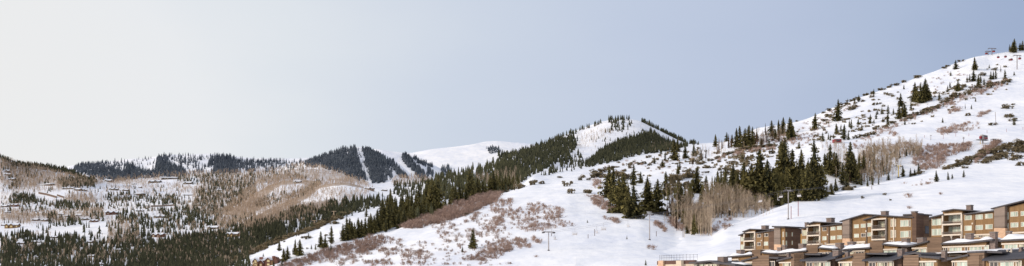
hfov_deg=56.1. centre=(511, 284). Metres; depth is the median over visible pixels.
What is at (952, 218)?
window
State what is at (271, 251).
hill
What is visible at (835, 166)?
conifer tree
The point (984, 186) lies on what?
ski slope
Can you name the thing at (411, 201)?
conifer tree
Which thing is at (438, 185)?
conifer tree
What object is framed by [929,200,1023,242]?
apartment building
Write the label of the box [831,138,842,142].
red hut
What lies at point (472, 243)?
conifer tree
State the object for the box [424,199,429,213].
conifer tree
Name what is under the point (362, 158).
mountain
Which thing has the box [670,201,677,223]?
aspen tree
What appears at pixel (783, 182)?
conifer tree
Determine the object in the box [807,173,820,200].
conifer tree
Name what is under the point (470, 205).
brush
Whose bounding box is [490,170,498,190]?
conifer tree
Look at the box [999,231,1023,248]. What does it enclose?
townhouse
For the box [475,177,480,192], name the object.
conifer tree
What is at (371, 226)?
conifer tree
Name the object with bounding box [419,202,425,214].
conifer tree
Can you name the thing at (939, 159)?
brush
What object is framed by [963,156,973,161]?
evergreen shrub
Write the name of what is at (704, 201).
aspen tree
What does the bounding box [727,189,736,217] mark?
aspen tree
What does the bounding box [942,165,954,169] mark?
evergreen shrub
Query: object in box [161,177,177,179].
chalet
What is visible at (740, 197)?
aspen tree
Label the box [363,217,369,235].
conifer tree
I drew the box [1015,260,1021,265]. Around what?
window
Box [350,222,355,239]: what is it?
conifer tree
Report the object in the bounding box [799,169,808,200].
conifer tree
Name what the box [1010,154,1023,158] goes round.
evergreen shrub
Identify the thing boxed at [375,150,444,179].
mountain
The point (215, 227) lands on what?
chalet
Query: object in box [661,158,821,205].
conifer forest
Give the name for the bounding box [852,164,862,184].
conifer tree
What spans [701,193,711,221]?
aspen tree
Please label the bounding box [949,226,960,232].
window
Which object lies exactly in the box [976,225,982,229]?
window
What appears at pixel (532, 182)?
evergreen shrub
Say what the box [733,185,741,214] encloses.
aspen tree
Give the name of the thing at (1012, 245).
window
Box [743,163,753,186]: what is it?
conifer tree
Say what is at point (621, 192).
conifer tree
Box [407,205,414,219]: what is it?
conifer tree
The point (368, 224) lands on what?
conifer tree
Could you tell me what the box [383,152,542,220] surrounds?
conifer forest
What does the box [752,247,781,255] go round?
townhouse
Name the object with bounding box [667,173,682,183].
evergreen shrub
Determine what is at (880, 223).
window
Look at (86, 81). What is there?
sky
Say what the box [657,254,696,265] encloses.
roof deck
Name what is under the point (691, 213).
aspen tree
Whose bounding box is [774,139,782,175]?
conifer tree
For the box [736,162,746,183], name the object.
conifer tree
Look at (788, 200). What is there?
lift tower
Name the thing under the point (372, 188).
chalet
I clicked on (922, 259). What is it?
townhouse
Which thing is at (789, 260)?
townhouse
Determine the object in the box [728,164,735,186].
conifer tree
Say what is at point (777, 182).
conifer tree
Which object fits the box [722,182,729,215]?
aspen tree
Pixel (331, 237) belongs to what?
conifer tree
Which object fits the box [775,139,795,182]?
conifer tree
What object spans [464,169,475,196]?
conifer tree
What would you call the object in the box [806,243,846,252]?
townhouse
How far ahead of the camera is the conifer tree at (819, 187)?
440.56 m
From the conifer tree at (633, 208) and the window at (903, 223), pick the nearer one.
the window at (903, 223)
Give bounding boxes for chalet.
[4,222,20,227]
[105,210,117,214]
[147,179,161,182]
[152,232,166,236]
[153,214,163,217]
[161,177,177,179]
[206,225,219,229]
[227,231,239,237]
[364,186,374,191]
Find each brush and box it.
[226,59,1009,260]
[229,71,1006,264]
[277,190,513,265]
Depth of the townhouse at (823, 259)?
212.44 m
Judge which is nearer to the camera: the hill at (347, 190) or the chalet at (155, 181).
the hill at (347, 190)
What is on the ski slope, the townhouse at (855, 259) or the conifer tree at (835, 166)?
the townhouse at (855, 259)
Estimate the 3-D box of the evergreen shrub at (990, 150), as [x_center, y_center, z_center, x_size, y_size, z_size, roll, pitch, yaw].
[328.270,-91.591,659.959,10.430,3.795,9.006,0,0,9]
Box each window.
[814,262,823,265]
[877,262,887,265]
[878,221,884,226]
[878,231,884,236]
[883,250,896,252]
[900,220,908,226]
[900,231,908,237]
[925,226,928,233]
[926,262,933,265]
[932,218,941,225]
[932,228,941,235]
[949,215,960,221]
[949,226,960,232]
[949,247,961,250]
[957,262,966,265]
[965,215,971,219]
[965,225,971,230]
[969,247,981,249]
[975,214,982,219]
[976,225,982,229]
[985,213,992,218]
[985,224,992,228]
[989,262,998,265]
[1000,262,1013,265]
[1004,244,1017,248]
[1010,211,1017,216]
[1010,222,1018,227]
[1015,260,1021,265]
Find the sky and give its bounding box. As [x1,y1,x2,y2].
[0,0,1023,166]
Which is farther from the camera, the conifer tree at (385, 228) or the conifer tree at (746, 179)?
the conifer tree at (746, 179)
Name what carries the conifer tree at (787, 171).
on the ski hill at (611, 245)
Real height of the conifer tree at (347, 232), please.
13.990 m
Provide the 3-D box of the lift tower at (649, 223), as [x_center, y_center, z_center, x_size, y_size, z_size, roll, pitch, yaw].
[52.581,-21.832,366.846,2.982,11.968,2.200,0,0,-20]
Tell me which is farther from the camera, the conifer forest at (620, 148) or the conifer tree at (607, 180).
the conifer forest at (620, 148)
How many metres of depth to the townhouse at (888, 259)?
199.03 m
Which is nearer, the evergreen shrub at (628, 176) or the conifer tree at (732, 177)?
the conifer tree at (732, 177)
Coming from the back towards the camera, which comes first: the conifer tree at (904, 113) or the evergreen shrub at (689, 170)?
the conifer tree at (904, 113)
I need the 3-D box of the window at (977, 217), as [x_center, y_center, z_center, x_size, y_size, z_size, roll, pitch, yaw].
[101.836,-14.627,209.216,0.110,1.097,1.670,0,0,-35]
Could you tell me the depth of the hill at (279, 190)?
1479.19 m
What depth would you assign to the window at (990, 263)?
180.13 m
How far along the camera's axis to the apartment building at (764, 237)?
255.69 m
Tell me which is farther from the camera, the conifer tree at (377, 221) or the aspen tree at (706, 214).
the conifer tree at (377, 221)
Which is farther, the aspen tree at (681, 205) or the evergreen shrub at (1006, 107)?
the evergreen shrub at (1006, 107)
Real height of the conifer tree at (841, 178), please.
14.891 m
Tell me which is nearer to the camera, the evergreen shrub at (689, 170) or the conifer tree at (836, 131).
the evergreen shrub at (689, 170)
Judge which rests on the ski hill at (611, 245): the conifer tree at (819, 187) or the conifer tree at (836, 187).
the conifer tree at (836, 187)
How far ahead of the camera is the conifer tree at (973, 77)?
953.04 m
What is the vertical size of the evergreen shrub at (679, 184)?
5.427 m
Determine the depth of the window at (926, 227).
223.88 m
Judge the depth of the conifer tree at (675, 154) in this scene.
796.32 m
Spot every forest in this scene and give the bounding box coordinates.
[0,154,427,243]
[0,156,430,264]
[0,194,379,265]
[74,144,500,182]
[214,172,372,228]
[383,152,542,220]
[497,115,698,181]
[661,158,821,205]
[665,130,882,218]
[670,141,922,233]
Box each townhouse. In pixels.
[689,257,742,265]
[727,250,752,260]
[741,255,786,265]
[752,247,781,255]
[776,253,812,265]
[777,244,807,255]
[794,250,851,265]
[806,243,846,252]
[836,252,874,265]
[841,242,870,257]
[862,249,917,265]
[870,238,915,252]
[903,250,951,265]
[907,237,963,252]
[941,232,1001,256]
[947,251,991,265]
[979,247,1023,265]
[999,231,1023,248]
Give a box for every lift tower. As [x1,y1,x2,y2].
[542,229,554,250]
[645,211,653,239]
[783,187,793,218]
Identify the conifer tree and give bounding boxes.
[281,249,287,261]
[285,246,290,258]
[292,240,296,254]
[294,240,303,255]
[316,232,322,247]
[321,236,328,248]
[327,226,334,243]
[339,224,346,240]
[341,217,351,240]
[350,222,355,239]
[355,219,363,237]
[360,219,365,236]
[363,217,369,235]
[367,216,370,233]
[370,213,376,233]
[372,215,379,232]
[375,209,383,231]
[378,200,393,227]
[379,210,383,230]
[382,217,387,231]
[386,202,394,228]
[390,206,395,227]
[394,213,401,228]
[400,208,407,223]
[404,198,410,216]
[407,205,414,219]
[409,194,415,210]
[414,193,419,209]
[417,187,421,202]
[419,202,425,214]
[422,179,444,209]
[422,193,425,206]
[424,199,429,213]
[432,176,444,207]
[432,184,441,211]
[432,198,437,211]
[448,186,453,200]
[451,185,459,201]
[457,182,464,198]
[462,188,468,200]
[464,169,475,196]
[467,228,477,248]
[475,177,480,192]
[480,181,486,193]
[486,175,494,191]
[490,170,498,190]
[597,165,611,197]
[606,167,617,200]
[606,173,631,212]
[607,175,620,207]
[621,184,646,218]
[621,185,630,212]
[628,164,638,184]
[637,172,643,183]
[639,176,652,210]
[645,179,670,213]
[661,171,670,195]
[667,139,679,160]
[676,185,685,216]
[682,145,689,158]
[688,166,704,193]
[690,214,696,234]
[692,145,696,156]
[712,134,717,146]
[713,170,721,188]
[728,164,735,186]
[732,128,738,147]
[735,173,740,186]
[736,126,742,147]
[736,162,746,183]
[738,128,748,147]
[738,149,777,198]
[739,170,748,192]
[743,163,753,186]
[746,126,756,145]
[754,170,776,205]
[756,159,784,206]
[767,120,777,135]
[770,167,785,205]
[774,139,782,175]
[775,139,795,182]
[778,117,785,133]
[781,174,790,202]
[782,117,796,140]
[784,167,795,199]
[787,149,796,184]
[790,175,800,201]
[793,150,806,184]
[797,163,810,200]
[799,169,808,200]
[805,140,828,197]
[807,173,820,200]
[811,113,820,129]
[814,166,829,198]
[821,153,827,171]
[824,145,834,175]
[828,153,841,177]
[829,183,834,194]
[831,99,842,121]
[834,124,839,133]
[834,178,838,191]
[838,162,845,184]
[840,124,846,139]
[843,142,859,182]
[843,172,849,189]
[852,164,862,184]
[860,155,867,171]
[894,105,901,118]
[897,93,903,106]
[900,167,904,176]
[901,103,907,116]
[907,83,915,100]
[912,87,918,101]
[915,82,924,103]
[921,78,931,100]
[921,86,927,102]
[934,171,938,181]
[952,60,959,68]
[955,80,961,91]
[970,69,976,81]
[971,57,978,69]
[976,75,981,85]
[1010,38,1017,52]
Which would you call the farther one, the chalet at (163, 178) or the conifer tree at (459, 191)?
the chalet at (163, 178)
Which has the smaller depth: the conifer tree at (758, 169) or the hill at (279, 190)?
the conifer tree at (758, 169)
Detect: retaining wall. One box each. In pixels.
[38,192,56,197]
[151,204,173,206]
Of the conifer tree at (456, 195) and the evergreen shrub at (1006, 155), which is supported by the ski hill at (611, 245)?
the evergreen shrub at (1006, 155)
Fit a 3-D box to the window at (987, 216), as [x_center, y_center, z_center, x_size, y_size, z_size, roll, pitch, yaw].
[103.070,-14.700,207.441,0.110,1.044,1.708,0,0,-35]
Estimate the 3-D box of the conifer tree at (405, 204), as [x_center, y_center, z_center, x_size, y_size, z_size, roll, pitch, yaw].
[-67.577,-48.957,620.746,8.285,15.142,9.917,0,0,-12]
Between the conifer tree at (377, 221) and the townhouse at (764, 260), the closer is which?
the townhouse at (764, 260)
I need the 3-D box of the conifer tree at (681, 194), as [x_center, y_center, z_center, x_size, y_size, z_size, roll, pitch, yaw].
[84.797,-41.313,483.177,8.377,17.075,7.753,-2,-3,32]
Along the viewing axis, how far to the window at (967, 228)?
211.19 m
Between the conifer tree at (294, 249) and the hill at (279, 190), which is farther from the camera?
the hill at (279, 190)
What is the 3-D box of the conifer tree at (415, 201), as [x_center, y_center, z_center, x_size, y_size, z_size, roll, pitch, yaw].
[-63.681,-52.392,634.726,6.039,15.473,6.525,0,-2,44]
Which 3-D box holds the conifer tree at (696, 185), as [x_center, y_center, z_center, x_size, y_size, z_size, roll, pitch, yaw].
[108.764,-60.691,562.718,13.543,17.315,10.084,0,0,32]
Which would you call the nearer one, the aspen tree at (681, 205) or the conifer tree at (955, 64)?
the aspen tree at (681, 205)
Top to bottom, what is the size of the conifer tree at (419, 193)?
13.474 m
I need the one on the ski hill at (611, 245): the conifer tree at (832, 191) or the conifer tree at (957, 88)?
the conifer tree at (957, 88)
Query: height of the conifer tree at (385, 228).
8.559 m
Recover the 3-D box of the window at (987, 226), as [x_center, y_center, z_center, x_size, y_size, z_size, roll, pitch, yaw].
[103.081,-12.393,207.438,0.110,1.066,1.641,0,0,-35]
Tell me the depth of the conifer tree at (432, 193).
650.70 m
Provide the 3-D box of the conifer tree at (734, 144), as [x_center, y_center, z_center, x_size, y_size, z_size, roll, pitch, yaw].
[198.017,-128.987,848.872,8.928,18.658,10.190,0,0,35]
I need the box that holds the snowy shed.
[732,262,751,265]
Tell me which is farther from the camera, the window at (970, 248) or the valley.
the valley
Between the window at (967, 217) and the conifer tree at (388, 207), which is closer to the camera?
the window at (967, 217)
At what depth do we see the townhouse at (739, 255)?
246.94 m
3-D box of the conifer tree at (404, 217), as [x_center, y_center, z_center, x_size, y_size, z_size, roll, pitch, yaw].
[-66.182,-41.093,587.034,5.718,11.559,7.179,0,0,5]
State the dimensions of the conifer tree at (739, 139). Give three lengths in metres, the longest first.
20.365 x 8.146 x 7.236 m
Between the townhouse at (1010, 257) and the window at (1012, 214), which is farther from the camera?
the window at (1012, 214)
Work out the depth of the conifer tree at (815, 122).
869.13 m
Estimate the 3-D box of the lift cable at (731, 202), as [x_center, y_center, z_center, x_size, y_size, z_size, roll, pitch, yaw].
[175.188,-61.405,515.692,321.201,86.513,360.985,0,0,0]
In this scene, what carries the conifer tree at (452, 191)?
on the hill at (271, 251)
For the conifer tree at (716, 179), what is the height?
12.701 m
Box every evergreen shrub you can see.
[529,180,536,184]
[589,168,606,172]
[618,172,630,178]
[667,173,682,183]
[669,174,686,179]
[671,181,688,188]
[685,168,698,172]
[687,157,700,163]
[844,185,853,190]
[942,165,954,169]
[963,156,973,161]
[986,155,1001,159]
[987,148,998,153]
[993,152,1008,158]
[1001,105,1014,108]
[1002,142,1018,146]
[1004,113,1014,117]
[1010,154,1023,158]
[1011,146,1023,152]
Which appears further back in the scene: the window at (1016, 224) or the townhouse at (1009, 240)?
the window at (1016, 224)
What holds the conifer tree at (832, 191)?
on the ski slope
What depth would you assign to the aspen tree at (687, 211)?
422.32 m
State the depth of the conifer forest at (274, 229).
971.77 m
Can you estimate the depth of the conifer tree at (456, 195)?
704.68 m
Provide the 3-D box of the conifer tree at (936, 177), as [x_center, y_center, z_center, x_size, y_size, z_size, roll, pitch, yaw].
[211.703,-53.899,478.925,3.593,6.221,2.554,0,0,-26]
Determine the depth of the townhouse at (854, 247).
217.93 m
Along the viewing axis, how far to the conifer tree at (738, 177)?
550.14 m
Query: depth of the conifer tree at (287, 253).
509.24 m
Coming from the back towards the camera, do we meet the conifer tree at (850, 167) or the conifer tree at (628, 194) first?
the conifer tree at (850, 167)
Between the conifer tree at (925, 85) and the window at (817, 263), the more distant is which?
the conifer tree at (925, 85)
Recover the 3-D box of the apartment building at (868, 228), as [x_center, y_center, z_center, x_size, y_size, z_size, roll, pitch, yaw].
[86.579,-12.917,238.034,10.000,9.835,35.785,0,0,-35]
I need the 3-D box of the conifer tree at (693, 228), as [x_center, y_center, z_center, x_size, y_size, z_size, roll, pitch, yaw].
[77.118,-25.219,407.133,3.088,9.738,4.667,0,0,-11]
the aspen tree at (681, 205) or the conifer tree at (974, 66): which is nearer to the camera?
the aspen tree at (681, 205)
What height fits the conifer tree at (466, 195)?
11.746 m
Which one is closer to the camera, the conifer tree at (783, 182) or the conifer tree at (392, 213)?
the conifer tree at (783, 182)
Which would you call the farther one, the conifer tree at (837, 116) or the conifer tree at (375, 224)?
the conifer tree at (837, 116)
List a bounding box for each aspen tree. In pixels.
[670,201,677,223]
[676,195,684,213]
[682,197,694,223]
[686,200,698,222]
[698,190,709,211]
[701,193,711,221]
[703,195,712,235]
[704,197,716,234]
[706,201,716,235]
[707,181,714,205]
[711,181,718,217]
[713,183,724,205]
[716,183,725,206]
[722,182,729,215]
[723,186,729,216]
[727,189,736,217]
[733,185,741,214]
[735,185,743,215]
[741,187,748,214]
[868,143,877,169]
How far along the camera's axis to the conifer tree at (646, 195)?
487.53 m
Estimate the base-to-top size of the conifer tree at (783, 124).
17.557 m
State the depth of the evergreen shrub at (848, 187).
470.92 m
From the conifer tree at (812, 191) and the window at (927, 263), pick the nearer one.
the window at (927, 263)
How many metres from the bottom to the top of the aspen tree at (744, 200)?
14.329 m
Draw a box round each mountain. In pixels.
[68,154,307,180]
[285,147,419,182]
[374,141,534,172]
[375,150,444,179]
[392,119,682,200]
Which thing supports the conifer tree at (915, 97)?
on the ski hill at (611, 245)
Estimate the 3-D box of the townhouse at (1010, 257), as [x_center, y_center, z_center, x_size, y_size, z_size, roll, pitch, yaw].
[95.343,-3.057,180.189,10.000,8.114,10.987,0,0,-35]
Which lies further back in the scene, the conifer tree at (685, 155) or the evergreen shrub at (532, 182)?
the conifer tree at (685, 155)
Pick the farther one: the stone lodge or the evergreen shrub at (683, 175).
the evergreen shrub at (683, 175)
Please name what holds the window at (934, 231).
in the apartment building at (1001, 220)
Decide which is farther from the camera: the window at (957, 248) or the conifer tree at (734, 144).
the conifer tree at (734, 144)
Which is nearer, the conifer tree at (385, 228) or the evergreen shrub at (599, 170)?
the conifer tree at (385, 228)
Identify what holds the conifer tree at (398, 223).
on the hill at (271, 251)
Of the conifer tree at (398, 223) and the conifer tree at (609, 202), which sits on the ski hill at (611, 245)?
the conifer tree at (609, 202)
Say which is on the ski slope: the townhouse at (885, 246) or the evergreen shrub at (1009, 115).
the townhouse at (885, 246)
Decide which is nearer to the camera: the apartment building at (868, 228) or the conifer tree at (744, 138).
the apartment building at (868, 228)
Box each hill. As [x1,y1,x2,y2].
[0,156,163,202]
[229,167,554,265]
[229,180,328,218]
[239,182,386,239]
[287,50,1023,265]
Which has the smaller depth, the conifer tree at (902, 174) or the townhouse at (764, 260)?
the townhouse at (764, 260)
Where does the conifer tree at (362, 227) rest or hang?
on the hill at (271, 251)
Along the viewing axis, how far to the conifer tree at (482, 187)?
769.26 m
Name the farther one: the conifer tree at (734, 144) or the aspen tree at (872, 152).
the conifer tree at (734, 144)
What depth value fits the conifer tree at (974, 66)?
996.12 m
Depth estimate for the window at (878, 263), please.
199.41 m
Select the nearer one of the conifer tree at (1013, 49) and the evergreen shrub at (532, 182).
the evergreen shrub at (532, 182)
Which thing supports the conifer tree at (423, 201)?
on the hill at (271, 251)
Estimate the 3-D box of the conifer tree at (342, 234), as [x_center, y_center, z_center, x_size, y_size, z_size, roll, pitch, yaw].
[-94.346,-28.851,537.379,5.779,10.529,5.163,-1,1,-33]
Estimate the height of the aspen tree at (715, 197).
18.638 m
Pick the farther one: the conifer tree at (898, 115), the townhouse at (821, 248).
the conifer tree at (898, 115)
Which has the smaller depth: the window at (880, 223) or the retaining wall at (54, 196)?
the window at (880, 223)
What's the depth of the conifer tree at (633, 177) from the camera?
604.55 m
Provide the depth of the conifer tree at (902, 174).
598.95 m
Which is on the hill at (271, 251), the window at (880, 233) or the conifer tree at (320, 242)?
the conifer tree at (320, 242)
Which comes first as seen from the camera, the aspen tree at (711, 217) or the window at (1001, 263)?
the window at (1001, 263)
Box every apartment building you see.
[738,225,802,252]
[801,211,931,244]
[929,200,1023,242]
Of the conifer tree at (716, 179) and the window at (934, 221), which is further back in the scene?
the conifer tree at (716, 179)
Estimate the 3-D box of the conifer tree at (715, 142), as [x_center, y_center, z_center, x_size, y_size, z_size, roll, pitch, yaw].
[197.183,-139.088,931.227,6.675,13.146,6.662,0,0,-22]
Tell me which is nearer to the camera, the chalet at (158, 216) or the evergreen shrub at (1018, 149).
the evergreen shrub at (1018, 149)
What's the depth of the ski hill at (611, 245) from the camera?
615.04 m
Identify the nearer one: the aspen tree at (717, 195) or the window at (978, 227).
the window at (978, 227)
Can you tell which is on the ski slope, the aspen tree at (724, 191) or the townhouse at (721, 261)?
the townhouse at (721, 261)
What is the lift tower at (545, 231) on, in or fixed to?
on the ski hill at (611, 245)
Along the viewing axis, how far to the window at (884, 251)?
211.44 m
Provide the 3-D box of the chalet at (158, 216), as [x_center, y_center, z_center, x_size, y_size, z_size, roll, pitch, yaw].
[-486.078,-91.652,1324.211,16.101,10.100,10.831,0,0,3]
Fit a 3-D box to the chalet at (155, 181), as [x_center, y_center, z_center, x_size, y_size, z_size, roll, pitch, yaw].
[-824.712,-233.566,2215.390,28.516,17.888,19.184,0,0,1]
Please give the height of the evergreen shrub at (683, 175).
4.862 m
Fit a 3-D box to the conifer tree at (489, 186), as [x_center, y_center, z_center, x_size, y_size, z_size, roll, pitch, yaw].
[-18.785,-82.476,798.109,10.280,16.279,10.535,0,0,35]
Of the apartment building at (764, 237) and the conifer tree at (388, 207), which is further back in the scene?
the conifer tree at (388, 207)
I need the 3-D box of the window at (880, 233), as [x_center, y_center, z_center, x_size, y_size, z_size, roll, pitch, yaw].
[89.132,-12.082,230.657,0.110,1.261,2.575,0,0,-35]
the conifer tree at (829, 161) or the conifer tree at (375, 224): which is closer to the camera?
the conifer tree at (375, 224)
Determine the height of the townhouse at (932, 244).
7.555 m
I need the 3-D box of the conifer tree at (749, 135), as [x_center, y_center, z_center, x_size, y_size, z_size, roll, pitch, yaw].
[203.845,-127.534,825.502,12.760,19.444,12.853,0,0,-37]
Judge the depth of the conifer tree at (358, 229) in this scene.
546.72 m
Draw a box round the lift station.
[977,135,987,143]
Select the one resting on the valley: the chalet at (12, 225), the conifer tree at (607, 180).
the chalet at (12, 225)
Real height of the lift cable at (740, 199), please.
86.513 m
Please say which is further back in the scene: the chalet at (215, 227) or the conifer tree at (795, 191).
the chalet at (215, 227)
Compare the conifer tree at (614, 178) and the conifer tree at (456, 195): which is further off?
the conifer tree at (456, 195)
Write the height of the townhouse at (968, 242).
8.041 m
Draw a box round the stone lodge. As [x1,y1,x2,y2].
[251,256,280,265]
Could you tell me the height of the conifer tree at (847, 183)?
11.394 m
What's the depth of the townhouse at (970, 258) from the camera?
183.56 m
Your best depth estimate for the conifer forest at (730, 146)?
810.91 m
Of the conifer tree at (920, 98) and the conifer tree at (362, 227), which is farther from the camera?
the conifer tree at (920, 98)
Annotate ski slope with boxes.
[576,157,1023,265]
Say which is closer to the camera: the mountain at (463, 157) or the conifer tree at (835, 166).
the conifer tree at (835, 166)
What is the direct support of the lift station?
on the ski hill at (611, 245)
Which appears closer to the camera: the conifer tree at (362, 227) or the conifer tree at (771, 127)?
the conifer tree at (362, 227)
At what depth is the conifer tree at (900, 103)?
904.97 m
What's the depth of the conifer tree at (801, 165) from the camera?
540.75 m
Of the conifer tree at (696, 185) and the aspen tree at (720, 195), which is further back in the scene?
the conifer tree at (696, 185)
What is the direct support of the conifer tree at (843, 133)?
on the ski hill at (611, 245)
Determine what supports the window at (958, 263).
in the townhouse at (970, 258)
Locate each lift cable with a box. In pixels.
[555,139,976,230]
[558,142,969,231]
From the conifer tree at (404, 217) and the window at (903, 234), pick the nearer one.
the window at (903, 234)
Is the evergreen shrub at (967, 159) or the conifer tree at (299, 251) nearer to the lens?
the conifer tree at (299, 251)
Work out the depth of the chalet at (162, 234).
1083.37 m
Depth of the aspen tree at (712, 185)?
477.39 m
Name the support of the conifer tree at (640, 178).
on the ski hill at (611, 245)
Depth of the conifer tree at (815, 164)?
441.92 m
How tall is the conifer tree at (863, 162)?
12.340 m
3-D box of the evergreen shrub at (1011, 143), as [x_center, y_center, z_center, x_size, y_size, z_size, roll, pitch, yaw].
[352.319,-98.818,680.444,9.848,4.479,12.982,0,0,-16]
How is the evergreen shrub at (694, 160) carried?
on the ski hill at (611, 245)
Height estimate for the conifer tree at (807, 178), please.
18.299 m
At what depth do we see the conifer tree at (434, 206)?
640.20 m
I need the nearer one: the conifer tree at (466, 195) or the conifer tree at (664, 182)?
the conifer tree at (664, 182)
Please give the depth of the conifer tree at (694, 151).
824.72 m
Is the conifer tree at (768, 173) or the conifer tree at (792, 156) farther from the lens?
the conifer tree at (792, 156)
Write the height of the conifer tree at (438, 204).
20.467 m
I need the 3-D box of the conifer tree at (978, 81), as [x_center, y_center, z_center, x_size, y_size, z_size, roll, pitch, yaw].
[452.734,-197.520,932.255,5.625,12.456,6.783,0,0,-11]
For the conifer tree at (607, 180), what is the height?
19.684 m
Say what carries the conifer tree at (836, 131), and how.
on the ski hill at (611, 245)
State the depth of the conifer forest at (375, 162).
2959.99 m
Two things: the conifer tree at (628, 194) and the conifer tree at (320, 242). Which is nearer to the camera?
the conifer tree at (628, 194)
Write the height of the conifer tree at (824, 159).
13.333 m
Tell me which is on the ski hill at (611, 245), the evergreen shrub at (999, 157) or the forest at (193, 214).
the evergreen shrub at (999, 157)
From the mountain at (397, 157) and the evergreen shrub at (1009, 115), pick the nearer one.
the evergreen shrub at (1009, 115)
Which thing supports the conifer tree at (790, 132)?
on the ski hill at (611, 245)
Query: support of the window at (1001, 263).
in the townhouse at (1010, 257)
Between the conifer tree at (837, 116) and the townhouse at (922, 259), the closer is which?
the townhouse at (922, 259)
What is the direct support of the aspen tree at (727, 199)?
on the ski hill at (611, 245)
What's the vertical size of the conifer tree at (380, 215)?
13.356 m
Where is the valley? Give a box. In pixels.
[0,169,421,265]
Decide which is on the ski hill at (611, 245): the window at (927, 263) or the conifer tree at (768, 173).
the conifer tree at (768, 173)
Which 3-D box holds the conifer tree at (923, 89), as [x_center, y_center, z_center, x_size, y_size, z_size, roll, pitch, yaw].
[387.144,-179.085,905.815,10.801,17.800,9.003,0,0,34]
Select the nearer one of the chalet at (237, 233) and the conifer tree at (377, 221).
the conifer tree at (377, 221)
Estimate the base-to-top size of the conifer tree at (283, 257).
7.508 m
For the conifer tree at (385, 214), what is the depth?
570.63 m
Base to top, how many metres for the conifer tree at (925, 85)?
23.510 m
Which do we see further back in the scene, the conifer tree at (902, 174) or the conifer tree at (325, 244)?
the conifer tree at (902, 174)
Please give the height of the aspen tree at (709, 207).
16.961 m
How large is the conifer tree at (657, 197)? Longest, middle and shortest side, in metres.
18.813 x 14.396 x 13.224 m
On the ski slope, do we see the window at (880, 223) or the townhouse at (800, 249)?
the townhouse at (800, 249)
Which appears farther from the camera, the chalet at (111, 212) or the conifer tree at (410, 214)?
the chalet at (111, 212)
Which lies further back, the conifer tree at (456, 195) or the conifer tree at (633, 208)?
the conifer tree at (456, 195)

